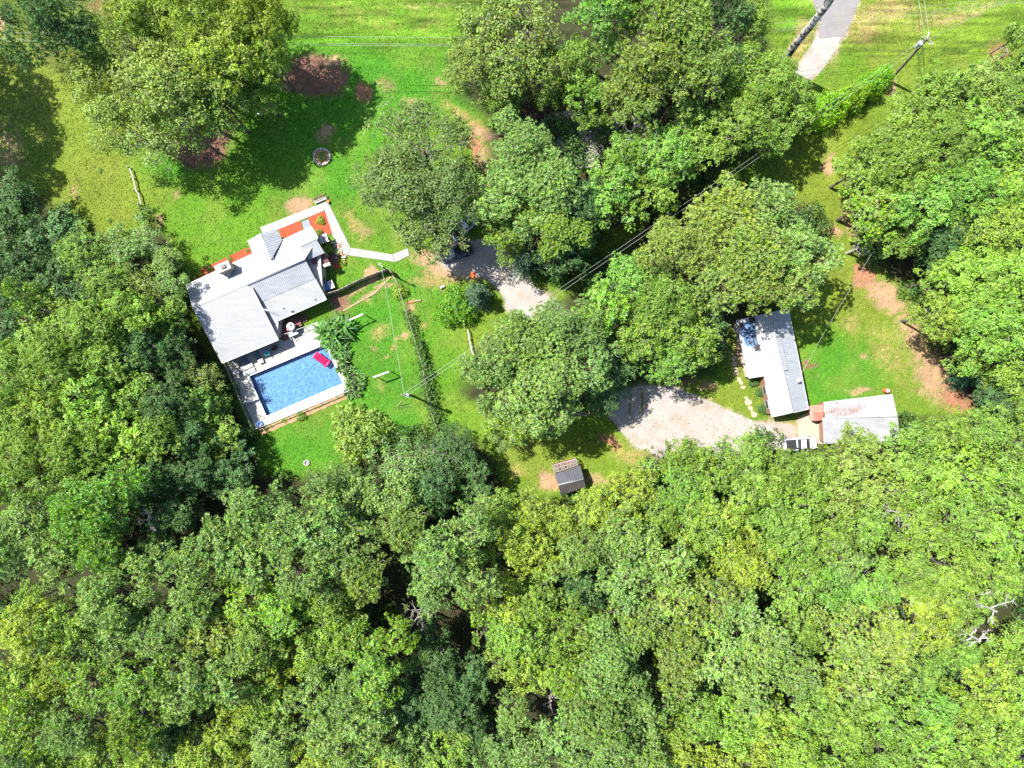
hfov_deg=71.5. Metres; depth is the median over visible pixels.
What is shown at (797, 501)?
broadleaf tree
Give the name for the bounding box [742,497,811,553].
broadleaf tree
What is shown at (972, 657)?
broadleaf tree
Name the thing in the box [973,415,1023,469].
broadleaf tree
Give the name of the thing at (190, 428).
broadleaf tree
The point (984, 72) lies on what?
broadleaf tree
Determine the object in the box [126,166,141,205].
rail fence
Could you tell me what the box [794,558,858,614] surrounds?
broadleaf tree
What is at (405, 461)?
thin crowned tree
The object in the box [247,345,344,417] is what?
swimming pool
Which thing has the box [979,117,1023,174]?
broadleaf tree
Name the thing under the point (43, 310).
dead tree
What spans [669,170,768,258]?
broadleaf tree
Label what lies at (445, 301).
bush
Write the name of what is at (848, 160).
broadleaf tree
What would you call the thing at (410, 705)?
broadleaf tree
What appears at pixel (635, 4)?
pine tree
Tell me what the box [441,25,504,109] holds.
broadleaf tree
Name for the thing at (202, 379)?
thin crowned tree
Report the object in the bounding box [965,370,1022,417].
broadleaf tree
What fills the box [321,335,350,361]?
banana plant
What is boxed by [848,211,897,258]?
broadleaf tree
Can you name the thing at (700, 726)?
broadleaf tree
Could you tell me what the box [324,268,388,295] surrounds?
board fence
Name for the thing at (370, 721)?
tree
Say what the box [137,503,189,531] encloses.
dead tree
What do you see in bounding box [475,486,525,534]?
broadleaf tree
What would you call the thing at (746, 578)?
broadleaf tree
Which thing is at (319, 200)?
slatted bench
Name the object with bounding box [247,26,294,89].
broadleaf tree
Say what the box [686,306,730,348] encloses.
broadleaf tree
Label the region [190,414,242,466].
broadleaf tree
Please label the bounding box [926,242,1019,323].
broadleaf tree
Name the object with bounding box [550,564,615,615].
broadleaf tree
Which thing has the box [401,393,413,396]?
utility pole
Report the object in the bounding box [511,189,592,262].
tree
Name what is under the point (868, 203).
tree
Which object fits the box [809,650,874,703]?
broadleaf tree
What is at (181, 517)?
broadleaf tree
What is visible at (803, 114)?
broadleaf tree
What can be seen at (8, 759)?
broadleaf tree
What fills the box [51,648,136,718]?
tree
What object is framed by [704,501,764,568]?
broadleaf tree
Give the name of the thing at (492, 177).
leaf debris
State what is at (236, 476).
broadleaf tree
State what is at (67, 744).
tree
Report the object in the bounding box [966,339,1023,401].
broadleaf tree
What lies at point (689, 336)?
broadleaf tree
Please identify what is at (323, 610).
broadleaf tree
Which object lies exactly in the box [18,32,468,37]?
roadside line
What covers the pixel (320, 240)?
porch swing
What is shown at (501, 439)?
thin crowned tree
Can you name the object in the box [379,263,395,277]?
lamp post
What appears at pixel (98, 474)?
broadleaf tree
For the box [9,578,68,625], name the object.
broadleaf tree
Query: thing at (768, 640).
tree
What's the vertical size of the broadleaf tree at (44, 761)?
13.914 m
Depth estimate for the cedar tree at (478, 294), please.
102.20 m
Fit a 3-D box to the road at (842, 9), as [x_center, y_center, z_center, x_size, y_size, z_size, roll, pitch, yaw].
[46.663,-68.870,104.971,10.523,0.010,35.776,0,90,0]
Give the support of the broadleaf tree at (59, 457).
on the ground at (894, 268)
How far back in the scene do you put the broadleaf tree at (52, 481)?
92.31 m
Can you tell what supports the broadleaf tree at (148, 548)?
on the ground at (894, 268)
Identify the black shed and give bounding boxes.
[555,465,585,495]
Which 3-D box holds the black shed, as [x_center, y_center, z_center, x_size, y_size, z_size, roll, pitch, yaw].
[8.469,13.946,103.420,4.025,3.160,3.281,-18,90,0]
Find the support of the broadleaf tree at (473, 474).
on the ground at (894, 268)
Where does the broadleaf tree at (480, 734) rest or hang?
on the ground at (894, 268)
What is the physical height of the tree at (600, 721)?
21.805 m
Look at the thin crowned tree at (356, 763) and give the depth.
93.93 m
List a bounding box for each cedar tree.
[462,281,492,313]
[507,244,544,283]
[547,270,568,288]
[941,362,982,393]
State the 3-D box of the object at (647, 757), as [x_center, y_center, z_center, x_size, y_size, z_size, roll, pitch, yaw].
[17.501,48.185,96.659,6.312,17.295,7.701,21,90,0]
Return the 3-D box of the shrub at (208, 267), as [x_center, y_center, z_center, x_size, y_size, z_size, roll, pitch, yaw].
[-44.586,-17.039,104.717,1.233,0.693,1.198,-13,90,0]
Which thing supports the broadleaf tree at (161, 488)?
on the ground at (894, 268)
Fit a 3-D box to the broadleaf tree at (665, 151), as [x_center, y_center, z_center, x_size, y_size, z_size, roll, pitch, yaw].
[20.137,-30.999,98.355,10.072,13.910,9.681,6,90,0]
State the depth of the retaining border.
104.87 m
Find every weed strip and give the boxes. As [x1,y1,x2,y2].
[628,385,631,413]
[640,388,643,412]
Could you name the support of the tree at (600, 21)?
on the ground at (894, 268)
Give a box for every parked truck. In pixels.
[449,213,478,241]
[783,436,816,450]
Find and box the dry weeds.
[613,387,789,456]
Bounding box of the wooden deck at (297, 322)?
[280,313,316,340]
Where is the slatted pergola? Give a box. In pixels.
[552,457,577,472]
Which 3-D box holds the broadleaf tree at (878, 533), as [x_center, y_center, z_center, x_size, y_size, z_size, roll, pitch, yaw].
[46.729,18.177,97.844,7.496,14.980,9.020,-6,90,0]
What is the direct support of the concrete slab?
on the ground at (894, 268)
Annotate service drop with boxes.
[801,257,869,373]
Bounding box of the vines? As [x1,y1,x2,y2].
[401,308,447,435]
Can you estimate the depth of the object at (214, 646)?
89.89 m
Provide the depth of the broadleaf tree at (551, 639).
94.50 m
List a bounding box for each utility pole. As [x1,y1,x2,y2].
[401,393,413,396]
[887,32,932,80]
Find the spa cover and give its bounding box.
[325,280,335,291]
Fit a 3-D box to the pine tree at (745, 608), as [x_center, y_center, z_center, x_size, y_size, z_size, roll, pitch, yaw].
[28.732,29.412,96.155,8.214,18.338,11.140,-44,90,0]
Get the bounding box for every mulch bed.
[196,248,252,278]
[279,221,302,238]
[308,211,331,234]
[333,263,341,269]
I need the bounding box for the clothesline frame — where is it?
[373,371,390,377]
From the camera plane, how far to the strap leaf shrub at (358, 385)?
104.33 m
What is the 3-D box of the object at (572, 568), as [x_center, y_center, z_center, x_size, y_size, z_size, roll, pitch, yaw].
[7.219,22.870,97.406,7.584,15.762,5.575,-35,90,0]
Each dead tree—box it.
[28,302,53,324]
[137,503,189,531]
[404,593,432,634]
[542,687,558,712]
[618,114,645,150]
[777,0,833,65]
[845,239,870,256]
[878,503,910,529]
[932,615,991,645]
[935,583,1014,622]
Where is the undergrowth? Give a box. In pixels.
[0,36,1023,767]
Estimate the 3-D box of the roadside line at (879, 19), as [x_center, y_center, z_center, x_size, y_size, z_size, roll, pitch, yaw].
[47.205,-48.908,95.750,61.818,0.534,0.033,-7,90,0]
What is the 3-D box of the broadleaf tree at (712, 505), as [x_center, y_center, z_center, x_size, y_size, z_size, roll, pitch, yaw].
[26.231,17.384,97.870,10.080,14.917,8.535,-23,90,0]
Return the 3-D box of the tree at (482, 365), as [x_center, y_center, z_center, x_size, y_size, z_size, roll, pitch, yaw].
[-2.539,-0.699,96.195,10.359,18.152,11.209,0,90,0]
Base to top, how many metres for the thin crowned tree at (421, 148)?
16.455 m
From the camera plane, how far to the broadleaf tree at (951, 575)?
91.83 m
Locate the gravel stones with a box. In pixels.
[444,118,792,453]
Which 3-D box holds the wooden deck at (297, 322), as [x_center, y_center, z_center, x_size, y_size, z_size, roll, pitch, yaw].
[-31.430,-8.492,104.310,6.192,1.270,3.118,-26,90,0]
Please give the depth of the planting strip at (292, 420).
104.97 m
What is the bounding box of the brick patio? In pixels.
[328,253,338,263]
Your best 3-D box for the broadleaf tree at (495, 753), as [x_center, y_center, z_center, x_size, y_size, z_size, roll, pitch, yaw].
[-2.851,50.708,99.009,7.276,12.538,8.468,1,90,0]
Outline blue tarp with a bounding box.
[741,322,757,346]
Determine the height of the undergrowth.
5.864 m
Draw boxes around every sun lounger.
[240,355,248,364]
[240,362,252,370]
[243,367,254,375]
[252,350,260,359]
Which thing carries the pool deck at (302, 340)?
on the ground at (894, 268)
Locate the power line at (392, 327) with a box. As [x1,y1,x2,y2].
[381,267,403,390]
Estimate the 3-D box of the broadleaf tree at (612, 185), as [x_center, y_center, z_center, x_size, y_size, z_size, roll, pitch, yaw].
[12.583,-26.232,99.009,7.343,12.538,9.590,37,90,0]
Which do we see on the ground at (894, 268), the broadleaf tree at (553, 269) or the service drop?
the broadleaf tree at (553, 269)
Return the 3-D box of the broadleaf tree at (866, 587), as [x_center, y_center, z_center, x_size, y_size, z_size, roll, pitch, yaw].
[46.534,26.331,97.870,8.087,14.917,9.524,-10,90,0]
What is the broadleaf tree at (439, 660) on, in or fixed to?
on the ground at (894, 268)
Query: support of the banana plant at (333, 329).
on the ground at (894, 268)
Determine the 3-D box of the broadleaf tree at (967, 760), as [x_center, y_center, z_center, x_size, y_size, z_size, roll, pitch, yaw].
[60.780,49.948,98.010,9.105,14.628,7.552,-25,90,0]
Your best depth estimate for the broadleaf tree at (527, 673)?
92.92 m
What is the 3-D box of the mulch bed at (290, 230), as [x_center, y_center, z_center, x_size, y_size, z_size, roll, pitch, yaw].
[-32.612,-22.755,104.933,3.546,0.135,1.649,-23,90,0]
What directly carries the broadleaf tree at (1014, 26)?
on the ground at (894, 268)
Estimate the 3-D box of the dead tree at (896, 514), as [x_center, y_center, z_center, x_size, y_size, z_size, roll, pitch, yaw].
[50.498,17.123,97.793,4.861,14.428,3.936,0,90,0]
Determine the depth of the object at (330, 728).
90.00 m
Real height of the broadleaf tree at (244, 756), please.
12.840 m
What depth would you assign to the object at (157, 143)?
93.74 m
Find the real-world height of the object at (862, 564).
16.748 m
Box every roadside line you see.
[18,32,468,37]
[20,39,577,44]
[45,41,576,46]
[636,2,1018,46]
[647,0,1011,43]
[718,0,975,29]
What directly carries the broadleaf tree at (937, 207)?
on the ground at (894, 268)
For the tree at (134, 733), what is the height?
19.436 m
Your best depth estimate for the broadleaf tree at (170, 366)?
96.65 m
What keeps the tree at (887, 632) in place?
on the ground at (894, 268)
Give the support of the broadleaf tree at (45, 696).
on the ground at (894, 268)
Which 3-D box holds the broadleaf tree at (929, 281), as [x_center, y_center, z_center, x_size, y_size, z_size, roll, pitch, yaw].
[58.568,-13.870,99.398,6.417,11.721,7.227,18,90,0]
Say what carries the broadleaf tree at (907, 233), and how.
on the ground at (894, 268)
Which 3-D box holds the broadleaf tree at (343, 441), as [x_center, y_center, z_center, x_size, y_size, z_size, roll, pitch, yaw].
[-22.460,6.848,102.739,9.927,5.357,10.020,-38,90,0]
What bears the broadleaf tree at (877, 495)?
on the ground at (894, 268)
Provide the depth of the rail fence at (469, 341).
104.20 m
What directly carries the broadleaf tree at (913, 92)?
on the ground at (894, 268)
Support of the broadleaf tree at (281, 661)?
on the ground at (894, 268)
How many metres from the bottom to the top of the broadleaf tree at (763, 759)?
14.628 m
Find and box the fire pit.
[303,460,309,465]
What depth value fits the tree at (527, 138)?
91.56 m
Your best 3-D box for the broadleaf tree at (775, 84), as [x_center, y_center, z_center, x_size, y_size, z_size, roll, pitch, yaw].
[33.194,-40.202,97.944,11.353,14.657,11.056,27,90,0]
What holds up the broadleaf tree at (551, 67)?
on the ground at (894, 268)
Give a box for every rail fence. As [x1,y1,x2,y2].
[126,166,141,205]
[467,329,473,354]
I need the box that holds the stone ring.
[313,147,330,165]
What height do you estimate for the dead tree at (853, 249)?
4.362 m
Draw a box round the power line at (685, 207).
[405,44,923,396]
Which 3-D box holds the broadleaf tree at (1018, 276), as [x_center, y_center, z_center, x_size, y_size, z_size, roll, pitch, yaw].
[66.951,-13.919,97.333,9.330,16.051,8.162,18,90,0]
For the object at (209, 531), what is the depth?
88.06 m
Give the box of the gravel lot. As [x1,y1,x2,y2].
[606,385,796,458]
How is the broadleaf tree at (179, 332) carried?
on the ground at (894, 268)
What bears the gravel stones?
on the gravel lot
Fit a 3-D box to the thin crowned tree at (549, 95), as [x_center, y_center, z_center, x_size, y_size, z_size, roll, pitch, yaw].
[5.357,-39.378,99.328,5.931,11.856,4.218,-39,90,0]
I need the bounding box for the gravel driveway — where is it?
[437,239,579,346]
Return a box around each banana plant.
[311,310,362,350]
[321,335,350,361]
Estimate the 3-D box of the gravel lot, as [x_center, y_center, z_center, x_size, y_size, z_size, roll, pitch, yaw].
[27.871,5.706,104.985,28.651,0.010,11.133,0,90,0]
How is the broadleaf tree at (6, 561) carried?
on the ground at (894, 268)
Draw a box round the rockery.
[331,242,346,264]
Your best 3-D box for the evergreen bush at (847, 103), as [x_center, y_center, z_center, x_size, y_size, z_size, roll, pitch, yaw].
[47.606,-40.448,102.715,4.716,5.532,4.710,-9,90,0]
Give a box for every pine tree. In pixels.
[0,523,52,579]
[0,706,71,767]
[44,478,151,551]
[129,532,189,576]
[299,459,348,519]
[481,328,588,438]
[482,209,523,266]
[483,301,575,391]
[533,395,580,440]
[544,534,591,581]
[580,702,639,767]
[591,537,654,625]
[598,501,659,567]
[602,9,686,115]
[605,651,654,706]
[607,0,653,59]
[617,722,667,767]
[628,522,697,594]
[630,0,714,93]
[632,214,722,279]
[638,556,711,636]
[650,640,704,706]
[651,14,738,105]
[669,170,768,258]
[680,570,748,628]
[682,252,751,314]
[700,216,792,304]
[704,581,778,646]
[730,176,804,258]
[736,272,781,315]
[757,263,822,313]
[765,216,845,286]
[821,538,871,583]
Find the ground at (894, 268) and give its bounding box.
[0,0,1023,767]
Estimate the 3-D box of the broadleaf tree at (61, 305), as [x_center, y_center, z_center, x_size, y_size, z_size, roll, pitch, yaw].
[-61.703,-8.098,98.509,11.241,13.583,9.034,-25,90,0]
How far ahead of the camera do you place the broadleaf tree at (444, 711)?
94.08 m
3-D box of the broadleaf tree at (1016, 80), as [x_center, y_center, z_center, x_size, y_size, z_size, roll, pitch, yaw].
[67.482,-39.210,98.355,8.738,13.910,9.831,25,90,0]
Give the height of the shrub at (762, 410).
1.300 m
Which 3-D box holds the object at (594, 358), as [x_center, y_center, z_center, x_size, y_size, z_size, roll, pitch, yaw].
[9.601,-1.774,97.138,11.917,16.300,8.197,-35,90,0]
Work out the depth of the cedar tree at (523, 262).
101.69 m
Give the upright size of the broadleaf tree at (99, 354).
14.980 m
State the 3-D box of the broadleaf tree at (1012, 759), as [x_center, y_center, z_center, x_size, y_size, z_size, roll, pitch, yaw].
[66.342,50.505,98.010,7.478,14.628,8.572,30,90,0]
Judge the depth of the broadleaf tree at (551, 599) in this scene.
92.33 m
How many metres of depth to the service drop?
99.24 m
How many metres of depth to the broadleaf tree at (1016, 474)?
91.77 m
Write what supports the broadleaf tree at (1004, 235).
on the ground at (894, 268)
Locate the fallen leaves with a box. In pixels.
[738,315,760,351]
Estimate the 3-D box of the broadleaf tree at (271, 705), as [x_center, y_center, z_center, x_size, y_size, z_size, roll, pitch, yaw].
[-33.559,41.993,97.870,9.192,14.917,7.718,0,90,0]
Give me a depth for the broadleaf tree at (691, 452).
96.26 m
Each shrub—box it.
[195,269,203,276]
[206,265,212,272]
[296,410,306,420]
[314,228,322,235]
[315,215,324,224]
[316,150,326,161]
[324,243,333,254]
[332,348,352,365]
[335,355,357,375]
[342,369,363,384]
[344,373,367,397]
[345,386,360,400]
[392,283,409,299]
[587,431,597,440]
[747,378,759,386]
[755,387,763,396]
[757,404,766,414]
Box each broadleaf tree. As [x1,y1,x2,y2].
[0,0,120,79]
[0,165,40,233]
[0,191,47,265]
[0,245,52,310]
[0,275,67,318]
[0,292,30,355]
[0,336,68,413]
[0,369,94,449]
[0,390,43,449]
[0,409,94,488]
[0,449,49,515]
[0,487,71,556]
[0,591,80,666]
[0,653,71,720]
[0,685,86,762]
[9,201,87,275]
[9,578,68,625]
[12,286,100,357]
[16,322,115,400]
[16,725,96,767]
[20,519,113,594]
[23,652,100,715]
[25,448,105,516]
[28,254,104,314]
[28,596,100,657]
[32,409,130,476]
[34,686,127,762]
[46,372,135,434]
[51,217,107,279]
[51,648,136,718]
[57,287,129,359]
[71,723,130,767]
[73,259,142,309]
[73,328,145,388]
[73,445,136,507]
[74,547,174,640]
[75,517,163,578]
[79,407,160,469]
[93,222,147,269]
[93,363,170,425]
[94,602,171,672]
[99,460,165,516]
[101,287,171,344]
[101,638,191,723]
[102,0,197,60]
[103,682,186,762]
[113,328,178,373]
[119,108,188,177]
[119,455,177,505]
[121,731,178,767]
[128,409,188,461]
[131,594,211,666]
[135,370,196,430]
[142,294,191,340]
[145,490,204,549]
[147,701,203,765]
[148,335,198,386]
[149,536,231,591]
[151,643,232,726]
[154,0,246,59]
[161,446,215,498]
[163,322,198,355]
[164,410,221,460]
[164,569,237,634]
[165,41,233,108]
[168,715,228,767]
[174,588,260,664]
[175,384,222,424]
[181,14,284,115]
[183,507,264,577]
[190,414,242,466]
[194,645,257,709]
[202,457,255,499]
[205,694,266,761]
[209,394,232,427]
[212,733,267,767]
[216,0,300,66]
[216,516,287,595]
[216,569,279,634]
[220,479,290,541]
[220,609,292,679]
[228,438,261,479]
[229,664,293,730]
[234,64,285,121]
[246,702,309,767]
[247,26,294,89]
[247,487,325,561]
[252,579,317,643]
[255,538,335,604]
[255,623,310,691]
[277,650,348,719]
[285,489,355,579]
[285,735,339,767]
[293,614,356,683]
[297,571,362,630]
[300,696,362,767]
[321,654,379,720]
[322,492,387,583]
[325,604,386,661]
[326,467,391,526]
[328,401,395,467]
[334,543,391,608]
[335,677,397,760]
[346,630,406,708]
[365,741,421,767]
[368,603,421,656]
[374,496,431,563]
[379,676,432,743]
[386,719,436,767]
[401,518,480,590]
[401,636,464,699]
[402,454,454,518]
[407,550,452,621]
[410,674,479,737]
[413,603,450,651]
[416,716,476,767]
[437,420,477,473]
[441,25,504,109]
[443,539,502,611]
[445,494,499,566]
[449,450,497,502]
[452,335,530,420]
[452,648,491,710]
[454,708,494,763]
[468,725,516,767]
[469,597,502,646]
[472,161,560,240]
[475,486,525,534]
[477,75,524,122]
[482,521,543,568]
[483,567,529,626]
[483,607,548,665]
[483,648,511,683]
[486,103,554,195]
[494,683,531,734]
[500,640,560,696]
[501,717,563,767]
[506,564,564,631]
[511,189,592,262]
[511,484,556,536]
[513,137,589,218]
[514,526,573,583]
[516,39,576,105]
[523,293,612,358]
[526,621,576,673]
[527,242,568,279]
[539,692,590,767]
[541,498,592,546]
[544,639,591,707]
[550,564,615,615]
[551,32,609,91]
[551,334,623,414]
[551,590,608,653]
[554,217,597,272]
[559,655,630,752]
[560,175,607,226]
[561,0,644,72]
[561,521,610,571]
[562,69,610,122]
[563,480,620,539]
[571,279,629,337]
[572,327,639,391]
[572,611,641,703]
[577,98,608,135]
[582,371,630,417]
[585,158,640,228]
[591,250,655,303]
[597,197,649,235]
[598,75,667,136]
[603,128,658,192]
[603,466,657,523]
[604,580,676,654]
[605,306,681,364]
[607,172,654,210]
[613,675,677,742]
[616,269,698,338]
[625,119,697,188]
[631,490,688,540]
[633,156,680,214]
[636,299,722,360]
[636,439,672,485]
[639,338,697,385]
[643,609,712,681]
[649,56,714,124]
[649,459,709,519]
[650,692,699,754]
[654,727,723,767]
[663,434,714,480]
[666,98,737,175]
[666,489,748,552]
[666,527,729,588]
[670,684,728,744]
[678,330,722,371]
[680,444,743,504]
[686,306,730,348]
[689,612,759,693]
[695,0,756,46]
[699,689,762,761]
[703,38,751,91]
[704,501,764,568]
[706,82,774,162]
[706,540,780,602]
[708,721,777,767]
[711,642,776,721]
[715,39,799,140]
[715,427,772,486]
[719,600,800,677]
[720,460,785,529]
[729,0,775,53]
[734,690,802,759]
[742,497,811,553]
[745,109,797,158]
[757,446,806,490]
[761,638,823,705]
[762,523,833,582]
[762,719,825,767]
[763,555,827,619]
[765,602,828,655]
[768,477,831,541]
[772,73,817,137]
[779,676,844,742]
[785,443,841,503]
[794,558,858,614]
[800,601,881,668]
[803,725,869,767]
[804,499,858,563]
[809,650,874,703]
[810,687,875,756]
[812,450,872,522]
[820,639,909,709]
[829,135,889,199]
[829,420,888,476]
[829,492,895,554]
[834,547,900,617]
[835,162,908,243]
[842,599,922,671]
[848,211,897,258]
[848,452,918,514]
[848,676,929,751]
[849,124,941,213]
[856,732,922,767]
[860,123,891,168]
[863,542,941,601]
[867,91,943,163]
[867,496,954,559]
[870,164,960,246]
[875,213,924,259]
[876,418,946,476]
[876,448,951,523]
[883,580,964,653]
[886,58,981,133]
[894,641,946,696]
[895,707,958,767]
[898,107,981,192]
[898,683,961,735]
[900,289,973,345]
[905,86,942,116]
[905,536,993,607]
[907,257,971,302]
[912,209,981,273]
[913,153,1009,244]
[915,481,996,550]
[915,676,983,742]
[921,404,976,467]
[921,441,999,501]
[925,629,986,675]
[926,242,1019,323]
[928,723,1002,767]
[929,284,1023,376]
[929,582,994,640]
[938,328,992,378]
[939,94,1023,174]
[940,197,1023,270]
[944,644,1022,720]
[945,692,1023,767]
[946,57,1019,130]
[948,544,1023,604]
[949,399,1012,462]
[949,499,1023,562]
[958,154,1023,231]
[963,443,1023,513]
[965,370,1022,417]
[965,615,1023,672]
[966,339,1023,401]
[969,57,1023,130]
[972,667,1023,727]
[972,732,1023,767]
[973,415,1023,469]
[974,246,1023,302]
[974,295,1023,369]
[975,41,1015,78]
[976,215,1023,260]
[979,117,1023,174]
[989,20,1023,53]
[997,374,1023,422]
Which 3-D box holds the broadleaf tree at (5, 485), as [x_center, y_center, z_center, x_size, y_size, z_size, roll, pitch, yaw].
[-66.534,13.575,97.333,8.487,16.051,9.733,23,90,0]
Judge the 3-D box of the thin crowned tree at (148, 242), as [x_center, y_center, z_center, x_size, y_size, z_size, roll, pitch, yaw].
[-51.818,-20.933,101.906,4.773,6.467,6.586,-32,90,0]
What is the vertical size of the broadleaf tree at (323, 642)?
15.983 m
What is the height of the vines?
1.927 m
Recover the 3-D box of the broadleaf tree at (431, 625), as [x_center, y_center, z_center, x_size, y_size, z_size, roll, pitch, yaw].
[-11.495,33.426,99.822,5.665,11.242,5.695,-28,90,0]
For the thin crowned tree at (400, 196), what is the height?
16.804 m
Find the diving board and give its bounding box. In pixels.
[246,397,258,402]
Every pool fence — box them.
[224,364,268,429]
[267,390,349,424]
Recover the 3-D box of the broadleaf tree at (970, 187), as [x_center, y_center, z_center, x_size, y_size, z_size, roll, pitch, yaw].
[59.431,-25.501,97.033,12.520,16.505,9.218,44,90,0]
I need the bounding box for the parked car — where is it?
[440,242,472,262]
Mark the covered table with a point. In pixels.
(291, 326)
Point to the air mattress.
(321, 359)
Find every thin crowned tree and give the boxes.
[55,41,135,117]
[80,82,154,159]
[85,4,172,86]
[106,36,235,131]
[109,261,165,306]
[127,213,161,260]
[145,238,182,277]
[146,269,189,309]
[159,110,223,155]
[178,359,224,391]
[188,73,250,140]
[326,731,388,767]
[345,148,465,224]
[352,148,398,186]
[354,467,424,526]
[363,94,476,183]
[364,436,432,483]
[389,195,469,265]
[394,431,467,484]
[412,154,490,237]
[445,0,523,67]
[477,30,549,105]
[480,382,544,448]
[488,422,514,454]
[493,0,566,61]
[528,78,569,117]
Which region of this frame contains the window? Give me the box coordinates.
[762,386,766,394]
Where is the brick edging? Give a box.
[258,392,347,430]
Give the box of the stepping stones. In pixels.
[731,356,756,416]
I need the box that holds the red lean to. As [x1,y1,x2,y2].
[808,405,823,420]
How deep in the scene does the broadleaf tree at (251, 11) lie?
89.00 m
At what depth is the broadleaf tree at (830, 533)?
92.24 m
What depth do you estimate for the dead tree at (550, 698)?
100.47 m
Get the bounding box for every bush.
[433,283,480,328]
[795,89,839,134]
[821,89,857,122]
[836,83,873,115]
[852,70,885,103]
[866,61,894,91]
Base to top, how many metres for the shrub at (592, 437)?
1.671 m
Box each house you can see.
[186,226,333,363]
[733,308,808,416]
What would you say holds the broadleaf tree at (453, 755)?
on the ground at (894, 268)
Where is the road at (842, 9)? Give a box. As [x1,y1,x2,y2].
[813,0,859,38]
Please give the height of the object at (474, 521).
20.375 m
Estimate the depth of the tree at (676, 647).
87.81 m
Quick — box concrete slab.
[797,412,823,443]
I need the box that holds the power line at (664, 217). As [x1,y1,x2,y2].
[405,40,921,392]
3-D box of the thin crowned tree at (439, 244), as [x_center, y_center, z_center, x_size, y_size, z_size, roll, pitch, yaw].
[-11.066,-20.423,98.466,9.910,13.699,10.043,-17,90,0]
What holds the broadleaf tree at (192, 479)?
on the ground at (894, 268)
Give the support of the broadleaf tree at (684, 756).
on the ground at (894, 268)
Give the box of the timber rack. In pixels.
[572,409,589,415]
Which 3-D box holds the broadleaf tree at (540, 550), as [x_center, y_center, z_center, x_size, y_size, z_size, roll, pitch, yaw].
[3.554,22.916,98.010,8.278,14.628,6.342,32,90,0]
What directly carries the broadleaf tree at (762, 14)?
on the ground at (894, 268)
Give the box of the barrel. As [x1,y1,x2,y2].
[882,388,889,392]
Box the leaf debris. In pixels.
[0,5,1006,488]
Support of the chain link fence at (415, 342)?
on the ground at (894, 268)
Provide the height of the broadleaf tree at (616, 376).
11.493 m
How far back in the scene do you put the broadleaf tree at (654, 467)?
97.46 m
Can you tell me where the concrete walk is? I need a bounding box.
[260,202,408,261]
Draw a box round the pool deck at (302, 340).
[227,323,350,427]
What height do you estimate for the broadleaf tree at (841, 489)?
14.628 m
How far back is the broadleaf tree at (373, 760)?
94.91 m
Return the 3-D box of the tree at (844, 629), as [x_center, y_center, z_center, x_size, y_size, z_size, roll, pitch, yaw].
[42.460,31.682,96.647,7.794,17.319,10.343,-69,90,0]
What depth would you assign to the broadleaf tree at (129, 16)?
89.89 m
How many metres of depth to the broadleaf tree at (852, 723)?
92.15 m
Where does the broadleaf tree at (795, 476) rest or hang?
on the ground at (894, 268)
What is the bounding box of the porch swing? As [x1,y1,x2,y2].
[317,233,331,243]
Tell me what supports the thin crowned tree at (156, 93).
on the ground at (894, 268)
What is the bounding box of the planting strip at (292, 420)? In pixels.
[260,396,346,435]
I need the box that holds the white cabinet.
[288,329,298,336]
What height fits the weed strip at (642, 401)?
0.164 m
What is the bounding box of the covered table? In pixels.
[286,322,295,330]
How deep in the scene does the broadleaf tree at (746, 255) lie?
89.55 m
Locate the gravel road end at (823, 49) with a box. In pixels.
[795,34,840,79]
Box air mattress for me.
[313,352,330,367]
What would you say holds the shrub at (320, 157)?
in the stone ring
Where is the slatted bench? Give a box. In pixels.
[312,193,326,203]
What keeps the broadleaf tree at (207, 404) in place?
on the ground at (894, 268)
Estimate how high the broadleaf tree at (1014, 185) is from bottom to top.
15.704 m
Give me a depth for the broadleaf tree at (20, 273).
94.70 m
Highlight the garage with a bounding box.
[818,394,898,443]
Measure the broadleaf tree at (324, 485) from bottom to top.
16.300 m
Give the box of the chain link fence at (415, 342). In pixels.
[393,276,438,431]
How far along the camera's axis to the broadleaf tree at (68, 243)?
95.95 m
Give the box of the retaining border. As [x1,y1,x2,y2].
[343,276,390,310]
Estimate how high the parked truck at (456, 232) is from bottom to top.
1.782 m
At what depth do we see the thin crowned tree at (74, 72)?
92.04 m
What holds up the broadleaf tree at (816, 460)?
on the ground at (894, 268)
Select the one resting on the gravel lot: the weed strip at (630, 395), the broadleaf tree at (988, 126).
the weed strip at (630, 395)

